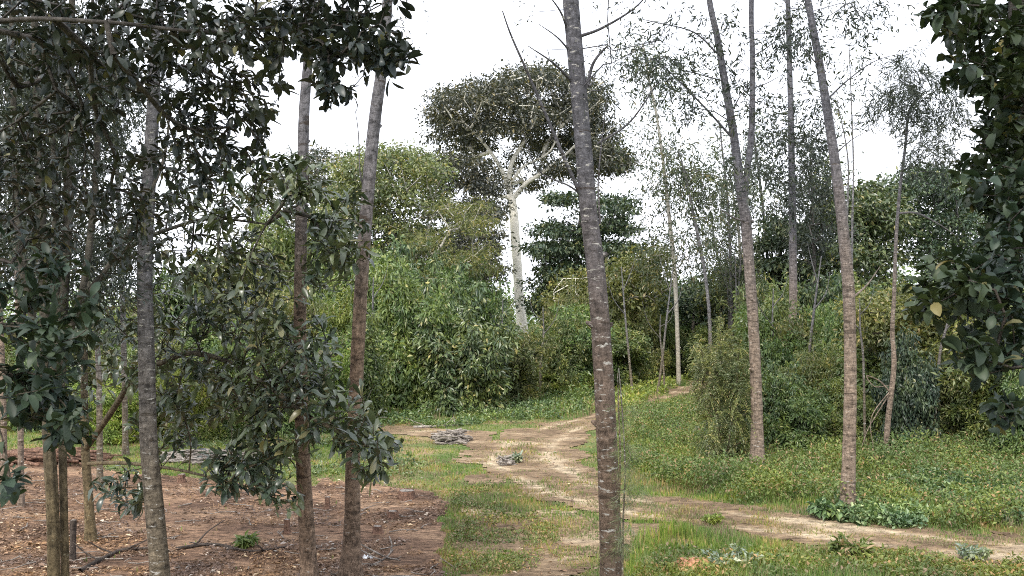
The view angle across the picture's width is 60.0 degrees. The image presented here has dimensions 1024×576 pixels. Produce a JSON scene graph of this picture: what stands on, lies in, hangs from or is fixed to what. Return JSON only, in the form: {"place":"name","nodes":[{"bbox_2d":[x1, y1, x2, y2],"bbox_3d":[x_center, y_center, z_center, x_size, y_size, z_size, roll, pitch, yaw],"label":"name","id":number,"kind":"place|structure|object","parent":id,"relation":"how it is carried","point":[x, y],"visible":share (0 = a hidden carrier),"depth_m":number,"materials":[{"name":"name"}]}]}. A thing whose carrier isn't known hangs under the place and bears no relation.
{"place":"outdoors","nodes":[
{"label":"outdoors","id":0,"kind":"place"},
{"bbox_2d":[0,0,1023,321],"label":"sky","id":1,"kind":"structure","parent":0,"point":[463,37],"materials":[{"name":"white"}]},
{"bbox_2d":[7,324,1023,575],"bbox_3d":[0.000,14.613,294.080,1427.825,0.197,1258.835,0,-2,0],"label":"ground","id":2,"kind":"structure","parent":0,"point":[427,438],"depth_m":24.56,"materials":[{"name":"plant"}]},
{"bbox_2d":[0,223,114,507],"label":"broadleaf tree","id":3,"kind":"object","parent":2,"relation":"on","point":[60,414],"visible":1,"depth_m":5.49,"materials":[{"name":"green plant"}]},
{"bbox_2d":[0,447,121,466],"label":"brush pile","id":4,"kind":"object","parent":2,"relation":"on","point":[33,456],"visible":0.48,"depth_m":24.39,"materials":[{"name":"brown wood"}]},
{"bbox_2d":[66,374,157,445],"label":"light bush","id":5,"kind":"object","parent":2,"relation":"on","point":[113,427],"visible":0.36,"depth_m":28.13,"materials":[{"name":"green plant"}]},
{"bbox_2d":[74,0,190,455],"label":"slender tree","id":6,"kind":"object","parent":2,"relation":"on","point":[125,441],"visible":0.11,"depth_m":25.86,"materials":[{"name":"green plant"}]},
{"bbox_2d":[153,244,226,347],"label":"broadleaf bush","id":7,"kind":"object","parent":2,"relation":"on","point":[173,302],"visible":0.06,"depth_m":50.84,"materials":[{"name":"green plant"}]},
{"bbox_2d":[156,356,225,441],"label":"light bush","id":8,"kind":"object","parent":2,"relation":"on","point":[206,431],"visible":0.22,"depth_m":29.05,"materials":[{"name":"green plant"}]},
{"bbox_2d":[0,0,422,292],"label":"broadleaf tree","id":9,"kind":"object","parent":2,"relation":"on","point":[357,48],"visible":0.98,"depth_m":7.17,"materials":[{"name":"green plant"}]},
{"bbox_2d":[181,311,266,360],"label":"leafy bush","id":10,"kind":"object","parent":2,"relation":"on","point":[209,341],"visible":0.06,"depth_m":38.35,"materials":[{"name":"green plant"}]},
{"bbox_2d":[0,463,448,575],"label":"bare soil","id":11,"kind":"structure","parent":2,"relation":"on","point":[428,539],"depth_m":16.99,"materials":[{"name":"brown soil"}]},
{"bbox_2d":[0,6,62,476],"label":"slender tree","id":12,"kind":"object","parent":11,"relation":"on","point":[3,401],"visible":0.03,"depth_m":21.87,"materials":[{"name":"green plant"}]},
{"bbox_2d":[0,3,107,506],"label":"slender tree","id":13,"kind":"object","parent":11,"relation":"on","point":[20,445],"visible":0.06,"depth_m":18.84,"materials":[{"name":"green plant"}]},
{"bbox_2d":[0,0,205,575],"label":"multi stem tree","id":14,"kind":"object","parent":11,"relation":"on","point":[57,532],"visible":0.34,"depth_m":10.96,"materials":[{"name":"green plant"}]},
{"bbox_2d":[24,0,190,489],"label":"slender tree","id":15,"kind":"object","parent":11,"relation":"on","point":[99,443],"visible":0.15,"depth_m":20.87,"materials":[{"name":"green plant"}]},
{"bbox_2d":[89,0,279,575],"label":"slender tree","id":16,"kind":"object","parent":11,"relation":"on","point":[158,557],"visible":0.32,"depth_m":11.69,"materials":[{"name":"grey plant"}]},
{"bbox_2d":[0,471,454,575],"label":"fallen twigs","id":17,"kind":"object","parent":11,"relation":"on","point":[195,542],"depth_m":15.40,"materials":[{"name":"wood"}]},
{"bbox_2d":[66,122,403,542],"bbox_3d":[-4.801,1.076,13.450,8.898,7.161,2.618,-1,-2,32],"label":"broadleaf tree","id":18,"kind":"object","parent":11,"relation":"on","point":[265,413],"visible":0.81,"depth_m":12.26,"materials":[{"name":"green plant"}]},
{"bbox_2d":[256,0,340,575],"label":"slender tree","id":19,"kind":"object","parent":11,"relation":"on","point":[308,554],"visible":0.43,"depth_m":12.90,"materials":[{"name":"brown plant"}]},
{"bbox_2d":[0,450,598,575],"bbox_3d":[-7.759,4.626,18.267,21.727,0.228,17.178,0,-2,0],"label":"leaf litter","id":20,"kind":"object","parent":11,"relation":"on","point":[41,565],"visible":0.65,"depth_m":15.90,"materials":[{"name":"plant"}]},
{"bbox_2d":[337,0,429,575],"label":"slender tree","id":21,"kind":"object","parent":11,"relation":"on","point":[350,564],"visible":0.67,"depth_m":13.81,"materials":[{"name":"brown plant"}]},
{"bbox_2d":[159,448,293,464],"bbox_3d":[-8.364,4.824,25.290,4.135,0.360,2.808,0,-2,0],"label":"brush pile","id":22,"kind":"object","parent":2,"relation":"on","point":[178,458],"visible":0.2,"depth_m":24.96,"materials":[{"name":"grey wood"}]},
{"bbox_2d":[193,339,262,438],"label":"leafy bush","id":23,"kind":"object","parent":2,"relation":"on","point":[230,348],"visible":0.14,"depth_m":30.08,"materials":[{"name":"green plant"}]},
{"bbox_2d":[188,217,293,315],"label":"olive bush","id":24,"kind":"object","parent":2,"relation":"on","point":[251,286],"visible":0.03,"depth_m":50.17,"materials":[{"name":"green plant"}]},
{"bbox_2d":[69,431,426,479],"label":"weeds","id":25,"kind":"object","parent":2,"relation":"on","point":[328,439],"visible":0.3,"depth_m":24.47,"materials":[{"name":"green plant"}]},
{"bbox_2d":[221,269,327,366],"bbox_3d":[-10.782,2.339,40.117,5.035,6.882,4.672,-1,-2,20],"label":"olive bush","id":26,"kind":"object","parent":2,"relation":"on","point":[289,310],"visible":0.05,"depth_m":39.65,"materials":[{"name":"green plant"}]},
{"bbox_2d":[231,142,352,250],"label":"broadleaf tree","id":27,"kind":"object","parent":2,"relation":"on","point":[319,158],"visible":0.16,"depth_m":79.25,"materials":[{"name":"green plant"}]},
{"bbox_2d":[243,205,341,300],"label":"leafy bush","id":28,"kind":"object","parent":2,"relation":"on","point":[284,245],"visible":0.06,"depth_m":53.55,"materials":[{"name":"green plant"}]},
{"bbox_2d":[258,337,336,437],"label":"leafy bush","id":29,"kind":"object","parent":2,"relation":"on","point":[286,425],"visible":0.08,"depth_m":30.75,"materials":[{"name":"green plant"}]},
{"bbox_2d":[307,283,354,338],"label":"light bush","id":30,"kind":"object","parent":2,"relation":"on","point":[339,324],"visible":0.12,"depth_m":41.32,"materials":[{"name":"green plant"}]},
{"bbox_2d":[311,327,364,431],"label":"light bush","id":31,"kind":"object","parent":2,"relation":"on","point":[343,377],"visible":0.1,"depth_m":32.63,"materials":[{"name":"green plant"}]},
{"bbox_2d":[312,307,395,422],"bbox_3d":[-6.303,3.138,34.786,3.511,4.859,3.192,0,-2,-13],"label":"leafy bush","id":32,"kind":"object","parent":2,"relation":"on","point":[373,371],"visible":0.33,"depth_m":34.63,"materials":[{"name":"green plant"}]},
{"bbox_2d":[308,239,405,317],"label":"broadleaf tree","id":33,"kind":"object","parent":2,"relation":"on","point":[342,284],"visible":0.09,"depth_m":46.33,"materials":[{"name":"green plant"}]},
{"bbox_2d":[308,138,459,259],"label":"broadleaf tree","id":34,"kind":"object","parent":2,"relation":"on","point":[414,168],"visible":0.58,"depth_m":56.17,"materials":[{"name":"green plant"}]},
{"bbox_2d":[348,258,432,327],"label":"leafy bush","id":35,"kind":"object","parent":2,"relation":"on","point":[369,300],"visible":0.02,"depth_m":42.23,"materials":[{"name":"green plant"}]},
{"bbox_2d":[367,255,461,412],"bbox_3d":[-4.545,2.178,40.234,5.032,7.441,5.012,0,-2,-1],"label":"leafy bush","id":36,"kind":"object","parent":2,"relation":"on","point":[403,306],"visible":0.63,"depth_m":39.05,"materials":[{"name":"green plant"}]},
{"bbox_2d":[392,236,471,291],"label":"broadleaf bush","id":37,"kind":"object","parent":2,"relation":"on","point":[401,250],"visible":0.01,"depth_m":46.90,"materials":[{"name":"green plant"}]},
{"bbox_2d":[371,194,515,291],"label":"broadleaf tree","id":38,"kind":"object","parent":2,"relation":"on","point":[492,237],"visible":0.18,"depth_m":60.21,"materials":[{"name":"green plant"}]},
{"bbox_2d":[405,254,490,333],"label":"broadleaf bush","id":39,"kind":"object","parent":2,"relation":"on","point":[476,292],"visible":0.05,"depth_m":43.01,"materials":[{"name":"green plant"}]},
{"bbox_2d":[382,194,514,284],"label":"broadleaf tree","id":40,"kind":"object","parent":2,"relation":"on","point":[464,218],"visible":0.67,"depth_m":48.96,"materials":[{"name":"green plant"}]},
{"bbox_2d":[430,428,472,444],"bbox_3d":[-1.993,4.887,29.230,1.403,0.562,1.524,0,-2,0],"label":"brush pile","id":41,"kind":"object","parent":2,"relation":"on","point":[451,437],"visible":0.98,"depth_m":28.72,"materials":[{"name":"grey wood"}]},
{"bbox_2d":[320,383,594,431],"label":"weeds","id":42,"kind":"object","parent":2,"relation":"on","point":[403,416],"visible":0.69,"depth_m":36.37,"materials":[{"name":"green plant"}]},
{"bbox_2d":[403,303,524,416],"bbox_3d":[-2.116,3.253,38.978,5.123,5.138,5.779,1,-2,-34],"label":"broadleaf bush","id":43,"kind":"object","parent":2,"relation":"on","point":[470,363],"visible":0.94,"depth_m":37.77,"materials":[{"name":"green plant"}]},
{"bbox_2d":[414,148,527,278],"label":"broadleaf tree","id":44,"kind":"object","parent":2,"relation":"on","point":[473,182],"visible":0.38,"depth_m":70.88,"materials":[{"name":"green plant"}]},
{"bbox_2d":[2,260,940,336],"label":"forest","id":45,"kind":"object","parent":2,"relation":"on","point":[505,293],"visible":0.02,"depth_m":110.17,"materials":[{"name":"green plant"}]},
{"bbox_2d":[439,265,514,333],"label":"leafy bush","id":46,"kind":"object","parent":2,"relation":"on","point":[492,308],"visible":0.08,"depth_m":44.73,"materials":[{"name":"green plant"}]},
{"bbox_2d":[441,479,563,573],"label":"weeds","id":47,"kind":"object","parent":2,"relation":"on","point":[492,532],"visible":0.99,"depth_m":16.34,"materials":[{"name":"green plant"}]},
{"bbox_2d":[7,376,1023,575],"bbox_3d":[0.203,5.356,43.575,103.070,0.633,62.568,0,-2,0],"label":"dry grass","id":48,"kind":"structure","parent":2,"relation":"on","point":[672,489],"depth_m":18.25,"materials":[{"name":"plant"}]},
{"bbox_2d":[486,313,557,404],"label":"olive bush","id":49,"kind":"object","parent":2,"relation":"on","point":[527,357],"visible":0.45,"depth_m":42.08,"materials":[{"name":"green plant"}]},
{"bbox_2d":[411,58,641,332],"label":"umbrella tree","id":50,"kind":"object","parent":2,"relation":"on","point":[528,120],"visible":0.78,"depth_m":76.76,"materials":[{"name":"green plant"}]},
{"bbox_2d":[535,278,589,363],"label":"olive bush","id":51,"kind":"object","parent":2,"relation":"on","point":[548,315],"visible":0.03,"depth_m":53.32,"materials":[{"name":"green plant"}]},
{"bbox_2d":[534,301,592,396],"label":"olive bush","id":52,"kind":"object","parent":2,"relation":"on","point":[562,364],"visible":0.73,"depth_m":46.73,"materials":[{"name":"green plant"}]},
{"bbox_2d":[528,300,615,392],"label":"leafy bush","id":53,"kind":"object","parent":2,"relation":"on","point":[587,369],"visible":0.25,"depth_m":47.28,"materials":[{"name":"green plant"}]},
{"bbox_2d":[527,265,618,316],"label":"broadleaf tree","id":54,"kind":"object","parent":2,"relation":"on","point":[557,289],"visible":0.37,"depth_m":58.89,"materials":[{"name":"green plant"}]},
{"bbox_2d":[503,189,663,319],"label":"tiered tree","id":55,"kind":"object","parent":2,"relation":"on","point":[554,252],"visible":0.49,"depth_m":63.40,"materials":[{"name":"green plant"}]},
{"bbox_2d":[500,0,703,575],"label":"slender tree","id":56,"kind":"object","parent":2,"relation":"on","point":[599,323],"visible":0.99,"depth_m":11.40,"materials":[{"name":"brown plant"}]},
{"bbox_2d":[591,368,656,575],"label":"shoot","id":57,"kind":"object","parent":2,"relation":"on","point":[624,473],"visible":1,"depth_m":10.91,"materials":[{"name":"green plant"}]},
{"bbox_2d":[610,319,653,389],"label":"leafy bush","id":58,"kind":"object","parent":2,"relation":"on","point":[639,352],"visible":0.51,"depth_m":51.23,"materials":[{"name":"green plant"}]},
{"bbox_2d":[610,289,672,382],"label":"olive bush","id":59,"kind":"object","parent":2,"relation":"on","point":[646,328],"visible":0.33,"depth_m":56.47,"materials":[{"name":"green plant"}]},
{"bbox_2d":[604,240,682,323],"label":"broadleaf tree","id":60,"kind":"object","parent":2,"relation":"on","point":[626,264],"visible":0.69,"depth_m":55.87,"materials":[{"name":"green plant"}]},
{"bbox_2d":[614,372,691,406],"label":"weeds","id":61,"kind":"object","parent":2,"relation":"on","point":[653,386],"visible":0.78,"depth_m":47.82,"materials":[{"name":"green plant"}]},
{"bbox_2d":[632,303,679,376],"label":"leafy bush","id":62,"kind":"object","parent":2,"relation":"on","point":[670,341],"visible":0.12,"depth_m":59.37,"materials":[{"name":"green plant"}]},
{"bbox_2d":[599,21,717,383],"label":"slender tree","id":63,"kind":"object","parent":2,"relation":"on","point":[667,201],"visible":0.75,"depth_m":52.88,"materials":[{"name":"green plant"}]},
{"bbox_2d":[631,122,735,381],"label":"slender tree","id":64,"kind":"object","parent":2,"relation":"on","point":[689,192],"visible":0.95,"depth_m":50.20,"materials":[{"name":"green plant"}]},
{"bbox_2d":[658,279,734,334],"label":"broadleaf tree","id":65,"kind":"object","parent":2,"relation":"on","point":[684,301],"visible":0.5,"depth_m":63.90,"materials":[{"name":"green plant"}]},
{"bbox_2d":[680,323,724,380],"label":"leafy bush","id":66,"kind":"object","parent":2,"relation":"on","point":[704,332],"visible":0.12,"depth_m":58.33,"materials":[{"name":"green plant"}]},
{"bbox_2d":[595,0,819,464],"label":"slender tree","id":67,"kind":"object","parent":2,"relation":"on","point":[741,185],"visible":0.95,"depth_m":22.98,"materials":[{"name":"green plant"}]},
{"bbox_2d":[684,208,740,331],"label":"wispy tree","id":68,"kind":"object","parent":2,"relation":"on","point":[716,258],"visible":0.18,"depth_m":65.56,"materials":[{"name":"green plant"}]},
{"bbox_2d":[688,257,741,317],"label":"broadleaf tree","id":69,"kind":"object","parent":2,"relation":"on","point":[711,294],"visible":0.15,"depth_m":62.81,"materials":[{"name":"green plant"}]},
{"bbox_2d":[683,296,771,465],"bbox_3d":[5.672,2.944,23.882,2.371,5.474,2.765,0,-2,-9],"label":"feathery bush","id":70,"kind":"object","parent":2,"relation":"on","point":[726,373],"visible":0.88,"depth_m":23.68,"materials":[{"name":"green plant"}]},
{"bbox_2d":[683,120,778,335],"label":"wispy tree","id":71,"kind":"object","parent":2,"relation":"on","point":[729,229],"visible":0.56,"depth_m":57.86,"materials":[{"name":"green plant"}]},
{"bbox_2d":[700,542,764,568],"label":"leafy plant","id":72,"kind":"object","parent":2,"relation":"on","point":[737,550],"visible":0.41,"depth_m":13.87,"materials":[{"name":"green plant"}]},
{"bbox_2d":[692,170,781,319],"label":"wispy tree","id":73,"kind":"object","parent":2,"relation":"on","point":[727,270],"visible":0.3,"depth_m":59.67,"materials":[{"name":"green plant"}]},
{"bbox_2d":[707,107,802,284],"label":"wispy tree","id":74,"kind":"object","parent":2,"relation":"on","point":[755,182],"visible":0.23,"depth_m":61.98,"materials":[{"name":"green plant"}]},
{"bbox_2d":[730,274,799,345],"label":"leafy bush","id":75,"kind":"object","parent":2,"relation":"on","point":[766,309],"visible":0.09,"depth_m":41.99,"materials":[{"name":"green plant"}]},
{"bbox_2d":[731,306,810,401],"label":"leafy bush","id":76,"kind":"object","parent":2,"relation":"on","point":[770,349],"visible":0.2,"depth_m":33.48,"materials":[{"name":"green plant"}]},
{"bbox_2d":[738,357,807,449],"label":"broadleaf bush","id":77,"kind":"object","parent":2,"relation":"on","point":[792,379],"visible":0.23,"depth_m":26.69,"materials":[{"name":"green plant"}]},
{"bbox_2d":[740,213,836,295],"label":"broadleaf tree","id":78,"kind":"object","parent":2,"relation":"on","point":[768,244],"visible":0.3,"depth_m":57.81,"materials":[{"name":"green plant"}]},
{"bbox_2d":[756,267,837,323],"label":"broadleaf bush","id":79,"kind":"object","parent":2,"relation":"on","point":[810,297],"visible":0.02,"depth_m":44.33,"materials":[{"name":"green plant"}]},
{"bbox_2d":[762,370,836,454],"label":"leafy bush","id":80,"kind":"object","parent":2,"relation":"on","point":[808,410],"visible":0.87,"depth_m":26.06,"materials":[{"name":"green plant"}]},
{"bbox_2d":[731,0,868,329],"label":"slender tree","id":81,"kind":"object","parent":2,"relation":"on","point":[791,183],"visible":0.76,"depth_m":36.04,"materials":[{"name":"green plant"}]},
{"bbox_2d":[761,296,839,363],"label":"olive bush","id":82,"kind":"object","parent":2,"relation":"on","point":[802,331],"visible":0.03,"depth_m":33.69,"materials":[{"name":"green plant"}]},
{"bbox_2d":[777,331,843,435],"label":"olive bush","id":83,"kind":"object","parent":2,"relation":"on","point":[813,372],"visible":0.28,"depth_m":28.43,"materials":[{"name":"green plant"}]},
{"bbox_2d":[774,126,854,286],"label":"broadleaf tree","id":84,"kind":"object","parent":2,"relation":"on","point":[823,232],"visible":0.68,"depth_m":47.64,"materials":[{"name":"green plant"}]},
{"bbox_2d":[616,391,1023,529],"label":"weeds","id":85,"kind":"object","parent":2,"relation":"on","point":[676,408],"visible":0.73,"depth_m":21.39,"materials":[{"name":"green plant"}]},
{"bbox_2d":[781,270,860,317],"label":"broadleaf bush","id":86,"kind":"object","parent":2,"relation":"on","point":[837,289],"visible":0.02,"depth_m":44.73,"materials":[{"name":"green plant"}]},
{"bbox_2d":[625,542,1023,575],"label":"weeds","id":87,"kind":"object","parent":2,"relation":"on","point":[961,568],"visible":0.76,"depth_m":13.69,"materials":[{"name":"green plant"}]},
{"bbox_2d":[793,303,859,364],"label":"leafy bush","id":88,"kind":"object","parent":2,"relation":"on","point":[818,323],"visible":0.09,"depth_m":32.90,"materials":[{"name":"green plant"}]},
{"bbox_2d":[805,495,855,521],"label":"leafy plant","id":89,"kind":"object","parent":2,"relation":"on","point":[824,508],"visible":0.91,"depth_m":17.45,"materials":[{"name":"green plant"}]},
{"bbox_2d":[781,339,886,432],"bbox_3d":[11.368,3.440,29.063,4.452,3.624,4.887,2,-3,-44],"label":"leafy bush","id":90,"kind":"object","parent":2,"relation":"on","point":[874,371],"visible":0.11,"depth_m":28.26,"materials":[{"name":"green plant"}]},
{"bbox_2d":[764,0,920,518],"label":"slender tree","id":91,"kind":"object","parent":2,"relation":"on","point":[848,471],"visible":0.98,"depth_m":17.93,"materials":[{"name":"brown plant"}]},
{"bbox_2d":[821,531,876,559],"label":"leafy plant","id":92,"kind":"object","parent":2,"relation":"on","point":[850,544],"visible":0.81,"depth_m":14.33,"materials":[{"name":"green plant"}]},
{"bbox_2d":[788,153,922,292],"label":"broadleaf tree","id":93,"kind":"object","parent":2,"relation":"on","point":[877,217],"visible":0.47,"depth_m":53.85,"materials":[{"name":"green plant"}]},
{"bbox_2d":[827,374,885,445],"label":"leafy bush","id":94,"kind":"object","parent":2,"relation":"on","point":[835,428],"visible":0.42,"depth_m":26.75,"materials":[{"name":"green plant"}]},
{"bbox_2d":[826,43,890,262],"bbox_3d":[12.371,-1.802,31.946,2.461,14.196,2.628,0,-2,0],"label":"sapling","id":95,"kind":"object","parent":2,"relation":"on","point":[852,210],"visible":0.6,"depth_m":32.15,"materials":[{"name":"green plant"}]},
{"bbox_2d":[829,277,970,364],"bbox_3d":[12.873,2.425,28.956,4.654,5.568,7.221,-1,-2,23],"label":"leafy bush","id":96,"kind":"object","parent":2,"relation":"on","point":[875,323],"visible":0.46,"depth_m":27.71,"materials":[{"name":"green plant"}]},
{"bbox_2d":[866,323,945,449],"bbox_3d":[11.606,3.081,26.044,2.238,4.159,2.154,1,-2,-34],"label":"vine bush","id":97,"kind":"object","parent":2,"relation":"on","point":[916,400],"visible":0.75,"depth_m":25.67,"materials":[{"name":"green plant"}]},
{"bbox_2d":[835,39,981,452],"bbox_3d":[11.608,-0.981,24.401,4.569,11.997,5.149,0,-2,0],"label":"slender tree","id":98,"kind":"object","parent":2,"relation":"on","point":[913,92],"visible":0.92,"depth_m":24.60,"materials":[{"name":"green plant"}]},
{"bbox_2d":[832,465,1023,528],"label":"ground cover","id":99,"kind":"object","parent":2,"relation":"on","point":[906,514],"visible":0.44,"depth_m":17.62,"materials":[{"name":"green plant"}]},
{"bbox_2d":[876,160,1011,283],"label":"broadleaf tree","id":100,"kind":"object","parent":2,"relation":"on","point":[962,220],"visible":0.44,"depth_m":59.62,"materials":[{"name":"green plant"}]},
{"bbox_2d":[918,331,971,443],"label":"olive bush","id":101,"kind":"object","parent":2,"relation":"on","point":[944,397],"visible":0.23,"depth_m":26.65,"materials":[{"name":"green plant"}]},
{"bbox_2d":[901,0,1023,439],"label":"broadleaf tree","id":102,"kind":"object","parent":2,"relation":"on","point":[982,285],"visible":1,"depth_m":6.20,"materials":[{"name":"green plant"}]},
{"bbox_2d":[939,374,1003,450],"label":"leafy bush","id":103,"kind":"object","parent":2,"relation":"on","point":[960,409],"visible":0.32,"depth_m":25.73,"materials":[{"name":"green plant"}]},
{"bbox_2d":[923,291,1023,437],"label":"leafy bush","id":104,"kind":"object","parent":2,"relation":"on","point":[960,376],"visible":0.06,"depth_m":25.51,"materials":[{"name":"green plant"}]},
{"bbox_2d":[984,357,1023,464],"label":"leafy bush","id":105,"kind":"object","parent":2,"relation":"on","point":[1010,383],"visible":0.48,"depth_m":24.02,"materials":[{"name":"green plant"}]},
{"bbox_2d":[377,380,1023,575],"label":"dirt track","id":106,"kind":"structure","parent":0,"point":[556,437],"depth_m":17.90,"materials":[{"name":"soil"}]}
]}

